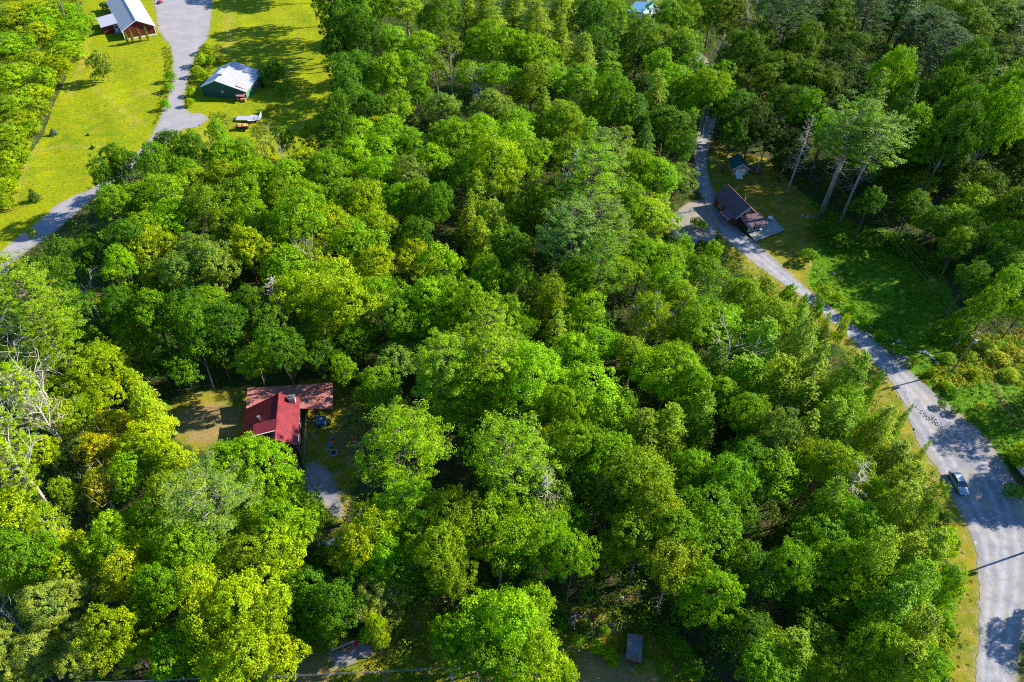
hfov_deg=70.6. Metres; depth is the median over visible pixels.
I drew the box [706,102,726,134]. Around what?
oak tree
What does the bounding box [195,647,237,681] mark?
maple tree
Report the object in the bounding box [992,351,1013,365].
shrub
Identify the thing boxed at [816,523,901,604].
deciduous tree
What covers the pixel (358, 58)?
oak tree
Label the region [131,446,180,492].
maple tree
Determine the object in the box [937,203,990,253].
maple tree
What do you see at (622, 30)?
hemlock tree
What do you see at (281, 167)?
maple tree
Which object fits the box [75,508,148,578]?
maple tree
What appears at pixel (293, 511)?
maple tree
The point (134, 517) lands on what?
maple tree
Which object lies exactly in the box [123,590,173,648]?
maple tree
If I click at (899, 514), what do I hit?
deciduous tree
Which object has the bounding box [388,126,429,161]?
oak tree
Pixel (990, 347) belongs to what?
shrub
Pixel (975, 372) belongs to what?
shrub
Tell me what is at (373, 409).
shrub
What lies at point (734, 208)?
cabin
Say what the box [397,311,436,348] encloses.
oak tree
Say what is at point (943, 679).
shrub
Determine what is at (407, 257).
maple tree
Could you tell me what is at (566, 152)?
oak tree
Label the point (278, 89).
shrub
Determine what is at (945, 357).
shrub
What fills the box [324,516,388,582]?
maple tree
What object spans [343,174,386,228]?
maple tree
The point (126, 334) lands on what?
maple tree
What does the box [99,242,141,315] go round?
maple tree
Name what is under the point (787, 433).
ash tree
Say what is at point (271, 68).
shrub
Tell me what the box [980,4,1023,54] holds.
hemlock tree
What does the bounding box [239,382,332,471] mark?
lodge
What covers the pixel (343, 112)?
oak tree
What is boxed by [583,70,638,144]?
oak tree
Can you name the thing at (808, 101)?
oak tree
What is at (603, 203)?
pine tree
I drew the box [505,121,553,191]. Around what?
maple tree
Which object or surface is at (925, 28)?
pine tree
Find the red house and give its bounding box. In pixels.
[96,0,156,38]
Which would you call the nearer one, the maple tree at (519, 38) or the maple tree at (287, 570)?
the maple tree at (287, 570)
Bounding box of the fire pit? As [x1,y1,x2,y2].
[329,449,337,456]
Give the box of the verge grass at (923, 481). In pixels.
[719,235,974,681]
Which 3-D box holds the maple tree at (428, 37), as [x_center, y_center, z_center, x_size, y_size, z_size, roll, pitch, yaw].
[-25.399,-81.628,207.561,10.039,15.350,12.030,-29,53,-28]
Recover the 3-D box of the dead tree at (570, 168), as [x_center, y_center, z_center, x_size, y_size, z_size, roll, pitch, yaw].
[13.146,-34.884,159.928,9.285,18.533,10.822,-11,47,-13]
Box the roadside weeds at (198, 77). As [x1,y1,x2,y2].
[15,43,223,236]
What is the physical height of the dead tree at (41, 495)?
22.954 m
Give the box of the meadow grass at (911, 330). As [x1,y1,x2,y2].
[708,163,1023,462]
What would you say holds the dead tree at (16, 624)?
on the ground at (210, 416)
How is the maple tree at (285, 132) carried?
on the ground at (210, 416)
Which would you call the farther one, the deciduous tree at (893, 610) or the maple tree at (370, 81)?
the maple tree at (370, 81)
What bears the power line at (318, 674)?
attached to the utility pole at (451, 678)
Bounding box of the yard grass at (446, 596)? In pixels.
[299,378,683,679]
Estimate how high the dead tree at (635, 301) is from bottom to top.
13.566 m
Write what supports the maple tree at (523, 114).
on the ground at (210, 416)
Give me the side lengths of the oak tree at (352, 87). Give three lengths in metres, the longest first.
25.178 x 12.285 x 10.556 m
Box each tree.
[0,250,66,366]
[0,262,90,367]
[0,304,35,422]
[0,334,54,442]
[0,334,70,436]
[0,340,26,385]
[0,360,53,450]
[0,396,51,512]
[0,405,51,496]
[0,437,57,529]
[0,483,52,538]
[0,525,60,588]
[0,559,41,601]
[0,592,22,631]
[0,617,42,674]
[0,620,66,681]
[3,370,79,463]
[11,302,84,378]
[14,574,92,640]
[16,336,57,378]
[18,433,66,477]
[21,252,77,295]
[21,499,79,549]
[27,189,43,202]
[31,373,86,417]
[40,550,93,605]
[41,278,99,340]
[41,396,86,449]
[42,236,91,291]
[43,527,98,582]
[46,475,86,519]
[49,128,57,136]
[52,305,101,354]
[52,356,104,408]
[52,618,115,681]
[61,387,112,434]
[69,600,155,677]
[71,238,121,287]
[71,431,124,472]
[71,460,137,514]
[74,268,105,328]
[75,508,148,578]
[77,335,122,388]
[80,464,120,512]
[82,374,127,419]
[84,49,117,81]
[84,153,125,216]
[85,408,137,444]
[87,543,163,603]
[89,349,147,392]
[91,283,139,354]
[92,180,134,251]
[96,141,139,182]
[97,209,175,257]
[97,618,156,676]
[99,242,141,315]
[101,218,150,290]
[104,449,151,504]
[109,319,160,364]
[110,416,170,473]
[112,492,166,544]
[114,179,169,223]
[114,278,149,317]
[121,220,182,290]
[122,368,180,440]
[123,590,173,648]
[124,168,187,240]
[126,287,181,356]
[128,555,197,633]
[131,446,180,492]
[131,503,202,567]
[133,140,180,191]
[136,430,177,468]
[137,253,170,299]
[137,336,178,386]
[141,195,204,246]
[144,468,202,517]
[144,625,197,681]
[150,438,202,483]
[151,247,202,319]
[152,129,190,165]
[153,285,205,356]
[153,446,264,552]
[158,511,234,590]
[160,552,217,632]
[162,352,204,398]
[166,590,243,674]
[169,129,215,197]
[169,156,208,218]
[169,231,236,285]
[173,297,217,388]
[175,163,222,223]
[183,182,237,248]
[186,239,242,298]
[188,621,281,681]
[189,284,240,345]
[194,546,247,613]
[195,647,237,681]
[198,299,250,368]
[201,135,251,178]
[201,157,243,207]
[202,118,234,158]
[203,328,240,383]
[204,431,305,530]
[205,205,257,266]
[207,561,291,640]
[208,111,230,129]
[215,527,281,598]
[219,169,267,217]
[224,193,277,271]
[225,223,278,293]
[226,136,265,182]
[230,283,271,321]
[231,342,276,386]
[239,155,279,196]
[240,581,296,652]
[241,487,320,558]
[246,303,287,371]
[249,124,275,164]
[251,207,312,252]
[252,633,311,681]
[253,518,313,583]
[254,157,310,222]
[254,277,293,335]
[255,326,312,386]
[257,176,308,241]
[257,242,316,293]
[261,183,332,258]
[266,554,306,602]
[267,129,289,156]
[267,268,318,344]
[273,125,296,154]
[274,238,339,283]
[277,622,313,658]
[281,145,332,184]
[281,313,326,347]
[282,263,341,333]
[283,565,335,614]
[286,231,324,295]
[288,178,327,243]
[291,486,336,546]
[291,580,333,648]
[295,147,356,203]
[298,118,323,150]
[300,312,342,346]
[300,335,347,382]
[303,201,364,265]
[303,254,363,315]
[306,576,370,639]
[307,275,387,354]
[307,541,348,584]
[308,177,361,241]
[310,0,355,47]
[312,114,360,153]
[313,85,356,178]
[319,17,352,60]
[319,50,359,85]
[319,612,347,654]
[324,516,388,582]
[326,3,386,80]
[326,137,379,178]
[327,0,371,50]
[327,53,369,115]
[328,0,366,56]
[328,212,390,275]
[330,352,358,394]
[335,49,375,113]
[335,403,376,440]
[335,549,377,601]
[336,314,382,365]
[338,243,397,298]
[339,115,382,176]
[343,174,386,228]
[345,566,413,643]
[346,89,389,133]
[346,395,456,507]
[347,153,396,218]
[351,361,403,415]
[351,490,408,567]
[352,209,401,269]
[352,273,406,343]
[354,134,406,177]
[356,526,410,590]
[358,114,393,148]
[362,58,396,97]
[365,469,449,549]
[365,611,390,654]
[366,0,390,25]
[367,112,419,158]
[369,50,410,105]
[373,88,417,132]
[374,181,416,235]
[375,335,433,387]
[376,22,418,77]
[378,291,430,356]
[381,153,432,220]
[382,0,430,38]
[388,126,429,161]
[391,233,440,286]
[393,555,431,612]
[395,212,434,278]
[396,49,431,112]
[397,175,443,236]
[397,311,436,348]
[399,274,451,337]
[401,79,434,130]
[401,516,466,592]
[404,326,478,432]
[406,552,443,597]
[407,30,442,79]
[407,180,455,249]
[408,240,470,296]
[412,142,452,177]
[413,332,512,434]
[414,0,462,55]
[416,49,455,92]
[418,483,479,542]
[419,91,463,130]
[419,272,463,342]
[421,299,462,337]
[422,161,461,212]
[423,544,478,612]
[424,115,493,185]
[425,131,460,180]
[426,486,506,565]
[426,612,466,670]
[428,29,466,70]
[432,612,511,681]
[434,310,484,348]
[434,582,514,603]
[435,45,461,108]
[446,153,490,202]
[447,0,481,49]
[450,273,500,332]
[451,59,493,111]
[452,188,479,250]
[453,582,539,672]
[457,423,495,470]
[458,169,490,226]
[459,215,495,277]
[461,18,516,87]
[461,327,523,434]
[462,0,507,52]
[462,61,484,114]
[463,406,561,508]
[464,131,529,220]
[466,87,521,128]
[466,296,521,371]
[466,505,538,583]
[467,112,503,174]
[467,198,512,259]
[469,247,510,299]
[470,83,486,107]
[473,394,514,427]
[473,475,513,514]
[477,60,527,117]
[478,590,554,662]
[480,224,518,291]
[480,492,570,567]
[482,292,529,336]
[485,628,547,681]
[486,118,536,176]
[487,337,571,426]
[488,222,532,285]
[492,0,529,33]
[496,27,540,88]
[496,103,540,134]
[498,325,532,376]
[499,177,529,237]
[500,260,541,309]
[504,623,567,681]
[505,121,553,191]
[505,515,568,584]
[508,308,540,342]
[510,59,553,117]
[511,456,575,520]
[513,31,564,93]
[515,578,557,623]
[517,166,546,235]
[518,0,554,55]
[522,269,568,342]
[524,469,582,529]
[525,184,571,224]
[527,87,552,140]
[528,417,583,478]
[531,209,579,275]
[532,99,569,151]
[532,381,593,447]
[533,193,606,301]
[533,272,582,314]
[535,64,577,103]
[535,308,573,378]
[538,0,581,42]
[539,99,591,165]
[540,234,586,281]
[540,417,604,491]
[543,330,599,378]
[545,651,579,681]
[546,130,589,193]
[548,12,575,65]
[548,527,602,606]
[549,497,593,540]
[553,136,632,213]
[553,288,607,337]
[554,148,579,198]
[554,357,629,439]
[555,60,602,119]
[555,255,595,315]
[559,463,602,516]
[560,174,595,213]
[561,31,597,83]
[563,189,637,299]
[565,0,611,43]
[567,116,605,183]
[569,429,635,492]
[570,459,623,520]
[572,86,605,140]
[574,317,627,381]
[578,23,623,75]
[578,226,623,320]
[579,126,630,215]
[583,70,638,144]
[585,208,634,299]
[585,473,625,529]
[589,466,648,527]
[590,526,643,577]
[591,0,638,48]
[593,50,623,109]
[597,251,648,317]
[597,383,641,446]
[600,441,677,503]
[601,15,636,71]
[601,504,675,585]
[605,174,651,223]
[608,125,634,176]
[608,407,668,474]
[611,148,661,192]
[611,334,650,395]
[615,13,662,79]
[615,93,649,147]
[617,190,684,244]
[617,238,667,302]
[621,228,651,289]
[622,281,651,335]
[625,290,682,346]
[625,475,687,559]
[627,289,684,350]
[627,342,713,417]
[629,153,684,216]
[630,118,656,178]
[636,257,689,329]
[637,70,669,133]
[637,103,694,157]
[638,236,688,292]
[640,0,693,43]
[640,401,687,477]
[642,45,675,102]
[642,536,708,611]
[643,23,675,68]
[644,61,706,125]
[651,502,715,570]
[652,161,699,206]
[652,337,696,406]
[658,279,702,336]
[660,297,712,347]
[661,28,700,79]
[662,27,689,73]
[662,127,698,165]
[666,24,706,61]
[667,0,713,33]
[667,364,713,417]
[667,447,712,503]
[671,479,742,560]
[674,233,695,267]
[675,65,736,130]
[675,555,748,630]
[676,49,705,74]
[678,88,704,119]
[678,111,698,135]
[678,388,717,460]
[681,254,736,299]
[682,293,728,349]
[683,295,757,352]
[691,0,736,47]
[691,340,731,409]
[693,76,732,134]
[698,239,723,281]
[701,584,752,637]
[703,59,741,104]
[703,452,759,500]
[705,34,729,67]
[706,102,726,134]
[708,0,765,58]
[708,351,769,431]
[708,372,745,435]
[709,88,757,136]
[710,313,769,395]
[713,494,760,537]
[714,56,753,88]
[714,538,765,596]
[715,105,728,146]
[716,27,770,90]
[717,277,767,329]
[719,115,751,171]
[720,436,777,501]
[721,606,774,668]
[723,98,776,159]
[726,391,775,441]
[729,315,782,375]
[731,67,767,101]
[732,627,808,681]
[735,551,794,603]
[736,404,806,467]
[741,0,760,29]
[741,18,779,87]
[741,441,811,506]
[743,48,811,104]
[743,351,801,427]
[748,294,797,341]
[750,112,791,173]
[752,272,774,305]
[753,0,824,77]
[753,624,816,681]
[762,127,811,182]
[764,82,818,132]
[764,537,826,612]
[767,377,821,439]
[771,316,819,384]
[772,408,820,486]
[773,57,847,122]
[774,283,797,313]
[774,577,831,626]
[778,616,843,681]
[779,18,827,72]
[779,338,831,420]
[780,293,808,347]
[782,512,856,587]
[783,117,815,194]
[783,431,844,501]
[784,474,849,547]
[786,85,834,163]
[791,107,832,162]
[798,0,839,57]
[800,394,848,471]
[804,294,825,336]
[804,634,857,681]
[805,102,846,180]
[806,57,851,95]
[807,408,854,468]
[808,459,875,515]
[810,311,831,354]
[810,439,880,505]
[811,536,871,596]
[812,98,896,218]
[813,375,873,429]
[814,0,861,61]
[816,40,858,96]
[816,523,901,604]
[817,577,870,628]
[819,348,873,423]
[820,89,888,217]
[822,69,856,106]
[822,491,884,542]
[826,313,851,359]
[830,28,873,69]
[830,580,918,660]
[831,107,918,226]
[832,67,891,147]
[833,0,901,52]
[840,61,877,113]
[841,140,889,207]
[842,103,890,188]
[843,404,899,459]
[843,612,912,681]
[845,479,924,547]
[846,185,887,237]
[847,476,887,518]
[848,637,929,681]
[859,53,890,93]
[859,368,884,413]
[864,134,892,183]
[864,459,929,521]
[865,43,920,113]
[865,438,913,481]
[865,530,930,588]
[866,0,924,42]
[866,557,941,630]
[871,80,919,184]
[874,19,916,64]
[874,602,945,670]
[876,170,907,215]
[879,101,938,197]
[883,403,913,443]
[889,153,929,199]
[890,479,952,542]
[893,640,950,681]
[894,4,970,71]
[894,169,941,221]
[895,43,925,92]
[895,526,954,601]
[897,188,931,234]
[902,64,976,168]
[904,67,927,117]
[906,439,931,477]
[907,26,983,100]
[909,204,958,254]
[912,82,988,191]
[913,97,990,211]
[914,144,955,193]
[920,525,961,562]
[924,560,969,612]
[926,0,998,62]
[929,34,1001,105]
[931,155,970,205]
[936,225,978,280]
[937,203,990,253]
[938,35,996,78]
[941,0,1023,35]
[942,259,993,317]
[946,181,1007,224]
[948,83,1023,205]
[951,282,1009,349]
[953,158,989,204]
[964,57,1023,177]
[966,138,993,161]
[967,169,1011,214]
[967,242,1019,303]
[968,32,1023,76]
[971,262,1023,331]
[975,139,1023,170]
[976,65,1008,93]
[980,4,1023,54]
[981,109,1023,164]
[982,192,1023,249]
[983,219,1023,277]
[987,71,1023,103]
[989,251,1023,318]
[992,156,1023,194]
[999,187,1023,242]
[1001,300,1023,338]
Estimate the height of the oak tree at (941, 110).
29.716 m
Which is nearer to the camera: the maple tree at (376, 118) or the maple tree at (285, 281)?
the maple tree at (285, 281)
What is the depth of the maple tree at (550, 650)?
83.24 m
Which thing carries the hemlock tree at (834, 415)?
on the ground at (210, 416)
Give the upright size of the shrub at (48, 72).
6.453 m
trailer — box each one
[231,112,261,122]
[315,416,325,428]
[624,634,642,671]
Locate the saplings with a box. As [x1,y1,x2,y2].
[0,0,1023,681]
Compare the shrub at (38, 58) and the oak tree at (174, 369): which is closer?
the oak tree at (174, 369)
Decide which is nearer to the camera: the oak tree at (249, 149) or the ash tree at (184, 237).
the ash tree at (184, 237)
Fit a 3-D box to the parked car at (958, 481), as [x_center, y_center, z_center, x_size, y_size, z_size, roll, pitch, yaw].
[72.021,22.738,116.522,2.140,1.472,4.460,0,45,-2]
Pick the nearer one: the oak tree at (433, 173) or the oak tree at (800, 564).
the oak tree at (800, 564)
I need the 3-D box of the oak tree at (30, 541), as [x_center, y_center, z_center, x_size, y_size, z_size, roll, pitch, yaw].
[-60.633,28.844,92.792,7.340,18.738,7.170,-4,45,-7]
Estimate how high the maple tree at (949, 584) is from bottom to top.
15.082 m
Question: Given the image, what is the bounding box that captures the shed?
[728,154,749,178]
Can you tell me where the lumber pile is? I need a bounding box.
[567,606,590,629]
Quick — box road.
[647,0,1023,681]
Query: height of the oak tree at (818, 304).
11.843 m
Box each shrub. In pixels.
[0,0,40,24]
[0,31,40,53]
[0,61,40,88]
[0,90,34,119]
[0,119,28,148]
[0,148,25,176]
[0,176,23,193]
[0,192,18,209]
[2,137,30,156]
[4,168,24,184]
[5,108,38,126]
[9,0,60,19]
[10,49,48,69]
[10,149,32,164]
[13,21,60,41]
[13,83,54,99]
[20,5,60,23]
[20,118,42,135]
[24,98,54,117]
[26,228,36,237]
[32,65,56,87]
[33,15,67,32]
[39,54,73,69]
[44,1,84,18]
[45,30,87,48]
[46,41,88,58]
[58,11,94,26]
[59,21,93,36]
[75,233,99,247]
[99,1,108,10]
[159,99,170,109]
[163,70,177,81]
[163,82,174,91]
[185,97,194,105]
[187,87,197,96]
[189,64,203,76]
[193,51,209,65]
[198,43,214,52]
[198,70,208,80]
[204,54,215,63]
[256,60,284,85]
[266,103,275,112]
[273,85,284,95]
[282,78,292,88]
[357,626,372,644]
[362,402,379,417]
[371,633,389,649]
[434,600,455,617]
[551,611,570,630]
[570,632,584,648]
[572,618,593,636]
[586,638,603,653]
[598,622,610,637]
[602,645,616,660]
[607,654,620,667]
[634,612,656,633]
[655,620,679,644]
[655,653,674,672]
[668,634,692,658]
[678,653,704,681]
[690,216,701,226]
[695,239,707,250]
[696,220,707,229]
[771,156,784,169]
[798,248,820,262]
[805,218,831,237]
[818,284,835,299]
[828,230,851,250]
[830,292,846,304]
[844,303,860,316]
[855,313,871,325]
[859,228,887,246]
[875,329,888,340]
[886,233,917,258]
[891,343,904,353]
[909,357,919,365]
[926,366,939,375]
[926,630,953,656]
[927,668,945,681]
[930,655,956,681]
[931,592,958,614]
[931,608,956,633]
[937,351,957,363]
[937,400,946,409]
[937,509,955,525]
[938,563,956,580]
[938,624,957,642]
[939,317,967,338]
[939,380,954,388]
[945,386,960,396]
[949,536,961,551]
[950,404,964,414]
[955,347,978,360]
[967,411,978,420]
[968,367,982,378]
[976,402,988,412]
[979,340,998,355]
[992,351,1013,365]
[1000,481,1023,499]
[1001,366,1019,382]
[1002,345,1023,361]
[1006,441,1023,468]
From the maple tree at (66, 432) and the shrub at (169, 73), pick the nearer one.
the maple tree at (66, 432)
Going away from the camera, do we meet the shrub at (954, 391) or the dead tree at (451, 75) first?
the shrub at (954, 391)
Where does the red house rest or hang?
on the ground at (210, 416)
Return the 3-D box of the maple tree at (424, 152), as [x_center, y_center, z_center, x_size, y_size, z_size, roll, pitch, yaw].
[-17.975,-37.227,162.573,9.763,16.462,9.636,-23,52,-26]
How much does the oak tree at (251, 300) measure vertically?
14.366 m
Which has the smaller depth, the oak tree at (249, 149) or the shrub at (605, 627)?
the shrub at (605, 627)
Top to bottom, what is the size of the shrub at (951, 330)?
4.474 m
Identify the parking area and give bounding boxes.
[672,200,717,243]
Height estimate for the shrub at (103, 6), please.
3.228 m
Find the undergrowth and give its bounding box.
[0,0,1023,681]
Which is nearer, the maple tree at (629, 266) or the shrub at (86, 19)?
the maple tree at (629, 266)
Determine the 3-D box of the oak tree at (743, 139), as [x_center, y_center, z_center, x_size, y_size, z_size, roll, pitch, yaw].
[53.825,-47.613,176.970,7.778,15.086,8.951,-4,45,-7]
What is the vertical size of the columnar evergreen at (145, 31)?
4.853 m
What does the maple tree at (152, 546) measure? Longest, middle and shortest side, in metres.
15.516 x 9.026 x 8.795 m
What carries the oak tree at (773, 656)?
on the ground at (210, 416)
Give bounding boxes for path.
[305,463,343,517]
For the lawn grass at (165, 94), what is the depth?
202.98 m
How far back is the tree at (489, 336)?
107.23 m
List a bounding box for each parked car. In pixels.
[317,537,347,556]
[947,470,968,494]
[1016,464,1023,476]
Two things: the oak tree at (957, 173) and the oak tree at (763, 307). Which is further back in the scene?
the oak tree at (957, 173)
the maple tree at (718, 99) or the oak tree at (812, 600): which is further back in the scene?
the maple tree at (718, 99)
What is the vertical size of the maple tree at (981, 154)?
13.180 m
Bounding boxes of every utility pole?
[56,0,64,18]
[442,666,460,681]
[952,332,979,370]
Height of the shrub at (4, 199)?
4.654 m
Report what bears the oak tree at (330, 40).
on the ground at (210, 416)
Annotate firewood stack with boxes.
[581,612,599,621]
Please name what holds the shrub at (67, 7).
on the ground at (210, 416)
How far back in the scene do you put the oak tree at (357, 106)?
169.83 m
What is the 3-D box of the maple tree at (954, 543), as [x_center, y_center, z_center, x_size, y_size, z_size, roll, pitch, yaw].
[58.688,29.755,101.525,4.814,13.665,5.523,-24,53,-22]
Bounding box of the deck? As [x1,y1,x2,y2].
[749,216,783,240]
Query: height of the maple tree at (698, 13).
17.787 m
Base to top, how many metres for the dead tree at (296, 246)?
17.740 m
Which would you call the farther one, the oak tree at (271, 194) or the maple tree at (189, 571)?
the oak tree at (271, 194)
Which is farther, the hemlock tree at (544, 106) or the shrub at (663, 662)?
the hemlock tree at (544, 106)
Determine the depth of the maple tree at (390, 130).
166.73 m
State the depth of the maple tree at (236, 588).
84.29 m
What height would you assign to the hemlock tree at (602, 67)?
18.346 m
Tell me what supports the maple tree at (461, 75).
on the ground at (210, 416)
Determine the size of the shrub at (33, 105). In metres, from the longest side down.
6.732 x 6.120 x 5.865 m
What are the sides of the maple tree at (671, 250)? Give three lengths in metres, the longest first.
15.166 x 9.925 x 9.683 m
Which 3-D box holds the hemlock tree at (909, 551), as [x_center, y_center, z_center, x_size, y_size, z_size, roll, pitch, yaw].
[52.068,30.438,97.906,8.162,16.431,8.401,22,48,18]
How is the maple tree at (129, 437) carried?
on the ground at (210, 416)
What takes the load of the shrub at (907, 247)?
on the ground at (210, 416)
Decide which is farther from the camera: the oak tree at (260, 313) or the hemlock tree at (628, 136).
the hemlock tree at (628, 136)
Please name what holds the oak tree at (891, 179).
on the ground at (210, 416)
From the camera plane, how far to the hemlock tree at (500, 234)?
137.19 m
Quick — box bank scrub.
[917,328,1023,391]
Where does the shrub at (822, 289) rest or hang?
on the ground at (210, 416)
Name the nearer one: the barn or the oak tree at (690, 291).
the oak tree at (690, 291)
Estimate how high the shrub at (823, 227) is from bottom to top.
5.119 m
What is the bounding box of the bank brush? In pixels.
[0,0,81,190]
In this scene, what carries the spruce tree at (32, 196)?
on the ground at (210, 416)
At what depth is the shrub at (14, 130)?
178.41 m
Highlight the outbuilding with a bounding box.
[629,1,653,19]
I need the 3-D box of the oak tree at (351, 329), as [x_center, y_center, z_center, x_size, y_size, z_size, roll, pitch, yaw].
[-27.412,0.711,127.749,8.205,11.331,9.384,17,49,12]
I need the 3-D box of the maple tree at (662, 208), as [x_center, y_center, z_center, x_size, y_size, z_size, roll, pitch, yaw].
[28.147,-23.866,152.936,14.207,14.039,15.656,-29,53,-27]
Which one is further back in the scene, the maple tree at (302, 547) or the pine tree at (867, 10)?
the pine tree at (867, 10)
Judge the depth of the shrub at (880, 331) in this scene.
139.39 m
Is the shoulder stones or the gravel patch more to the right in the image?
the shoulder stones
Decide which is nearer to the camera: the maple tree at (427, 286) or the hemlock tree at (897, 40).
the maple tree at (427, 286)
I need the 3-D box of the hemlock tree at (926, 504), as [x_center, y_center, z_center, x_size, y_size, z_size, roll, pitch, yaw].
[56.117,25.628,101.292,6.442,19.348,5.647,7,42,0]
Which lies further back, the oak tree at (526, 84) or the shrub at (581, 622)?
the oak tree at (526, 84)
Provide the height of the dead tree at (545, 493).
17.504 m
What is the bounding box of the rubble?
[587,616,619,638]
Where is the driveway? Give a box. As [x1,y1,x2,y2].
[1,0,211,273]
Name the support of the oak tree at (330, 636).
on the ground at (210, 416)
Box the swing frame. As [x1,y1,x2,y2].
[326,640,355,663]
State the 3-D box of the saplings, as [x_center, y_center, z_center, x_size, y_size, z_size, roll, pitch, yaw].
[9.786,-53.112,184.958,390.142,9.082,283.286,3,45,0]
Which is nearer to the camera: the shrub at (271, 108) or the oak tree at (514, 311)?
the oak tree at (514, 311)
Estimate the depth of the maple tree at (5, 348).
119.93 m
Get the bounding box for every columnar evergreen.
[124,32,129,44]
[128,29,133,43]
[136,28,141,41]
[143,26,148,39]
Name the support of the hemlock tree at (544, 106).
on the ground at (210, 416)
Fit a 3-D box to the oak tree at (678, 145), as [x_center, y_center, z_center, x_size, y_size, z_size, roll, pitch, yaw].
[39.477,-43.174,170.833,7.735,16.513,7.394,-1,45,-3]
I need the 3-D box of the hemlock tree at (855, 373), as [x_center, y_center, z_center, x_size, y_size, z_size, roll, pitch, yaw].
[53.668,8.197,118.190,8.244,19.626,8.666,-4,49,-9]
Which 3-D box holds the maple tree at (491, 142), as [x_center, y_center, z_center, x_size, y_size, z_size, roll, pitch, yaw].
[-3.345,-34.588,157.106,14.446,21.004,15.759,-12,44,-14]
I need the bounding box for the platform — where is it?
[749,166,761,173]
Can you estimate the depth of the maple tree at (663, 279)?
129.29 m
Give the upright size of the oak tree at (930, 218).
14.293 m
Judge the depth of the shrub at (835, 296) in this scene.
145.97 m
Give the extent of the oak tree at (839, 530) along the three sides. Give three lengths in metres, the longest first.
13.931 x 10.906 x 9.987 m
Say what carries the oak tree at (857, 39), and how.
on the ground at (210, 416)
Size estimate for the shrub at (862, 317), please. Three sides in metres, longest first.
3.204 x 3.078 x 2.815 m
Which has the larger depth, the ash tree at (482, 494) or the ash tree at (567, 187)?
the ash tree at (567, 187)
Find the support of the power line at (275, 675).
attached to the utility pole at (451, 678)
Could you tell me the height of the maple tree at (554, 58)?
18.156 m
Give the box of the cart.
[233,123,249,131]
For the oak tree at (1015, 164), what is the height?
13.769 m
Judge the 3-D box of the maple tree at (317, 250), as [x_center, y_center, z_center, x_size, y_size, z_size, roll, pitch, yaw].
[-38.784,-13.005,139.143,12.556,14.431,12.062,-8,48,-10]
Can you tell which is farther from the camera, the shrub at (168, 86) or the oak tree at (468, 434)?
the shrub at (168, 86)
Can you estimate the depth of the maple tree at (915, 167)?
166.52 m
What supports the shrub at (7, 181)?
on the ground at (210, 416)
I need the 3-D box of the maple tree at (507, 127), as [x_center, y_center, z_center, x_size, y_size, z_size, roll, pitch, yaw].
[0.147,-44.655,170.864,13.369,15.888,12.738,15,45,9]
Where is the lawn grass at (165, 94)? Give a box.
[0,0,345,247]
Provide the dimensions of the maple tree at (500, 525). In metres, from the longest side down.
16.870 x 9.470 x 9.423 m
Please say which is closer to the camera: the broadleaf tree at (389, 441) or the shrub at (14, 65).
the broadleaf tree at (389, 441)
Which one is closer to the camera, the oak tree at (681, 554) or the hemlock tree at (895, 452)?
the oak tree at (681, 554)
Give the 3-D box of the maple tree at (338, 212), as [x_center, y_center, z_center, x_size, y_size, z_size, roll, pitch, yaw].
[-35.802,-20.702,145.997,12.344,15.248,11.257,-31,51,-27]
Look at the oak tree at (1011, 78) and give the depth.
162.07 m
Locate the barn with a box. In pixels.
[199,61,263,101]
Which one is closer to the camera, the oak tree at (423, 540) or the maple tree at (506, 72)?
the oak tree at (423, 540)
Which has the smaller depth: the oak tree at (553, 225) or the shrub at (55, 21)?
the oak tree at (553, 225)
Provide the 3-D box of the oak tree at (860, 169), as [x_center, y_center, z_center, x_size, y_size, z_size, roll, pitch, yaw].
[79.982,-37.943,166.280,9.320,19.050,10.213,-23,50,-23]
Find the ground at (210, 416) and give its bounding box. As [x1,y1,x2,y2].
[0,0,1023,681]
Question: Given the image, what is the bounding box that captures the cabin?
[713,184,767,234]
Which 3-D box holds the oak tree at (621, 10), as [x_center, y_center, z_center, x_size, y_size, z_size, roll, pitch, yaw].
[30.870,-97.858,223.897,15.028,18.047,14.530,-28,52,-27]
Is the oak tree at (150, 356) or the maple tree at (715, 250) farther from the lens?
the maple tree at (715, 250)
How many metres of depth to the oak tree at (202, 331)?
117.18 m
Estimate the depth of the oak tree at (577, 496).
102.45 m
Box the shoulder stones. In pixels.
[897,396,979,452]
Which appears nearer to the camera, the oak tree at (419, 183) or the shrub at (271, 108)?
the oak tree at (419, 183)
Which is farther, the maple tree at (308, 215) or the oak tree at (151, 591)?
the maple tree at (308, 215)
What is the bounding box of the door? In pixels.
[735,169,745,174]
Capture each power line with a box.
[98,669,435,681]
[100,667,444,681]
[131,669,436,681]
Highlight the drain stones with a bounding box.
[886,348,910,368]
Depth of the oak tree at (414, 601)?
91.82 m
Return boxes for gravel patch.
[331,643,371,668]
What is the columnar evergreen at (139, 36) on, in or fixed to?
on the ground at (210, 416)
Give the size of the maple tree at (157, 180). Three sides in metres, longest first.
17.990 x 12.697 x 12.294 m
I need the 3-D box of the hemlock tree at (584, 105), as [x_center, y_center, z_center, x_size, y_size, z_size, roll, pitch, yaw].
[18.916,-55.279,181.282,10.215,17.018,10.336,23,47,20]
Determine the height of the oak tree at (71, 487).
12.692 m
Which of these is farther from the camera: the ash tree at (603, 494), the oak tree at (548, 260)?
the oak tree at (548, 260)
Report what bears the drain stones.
on the ground at (210, 416)

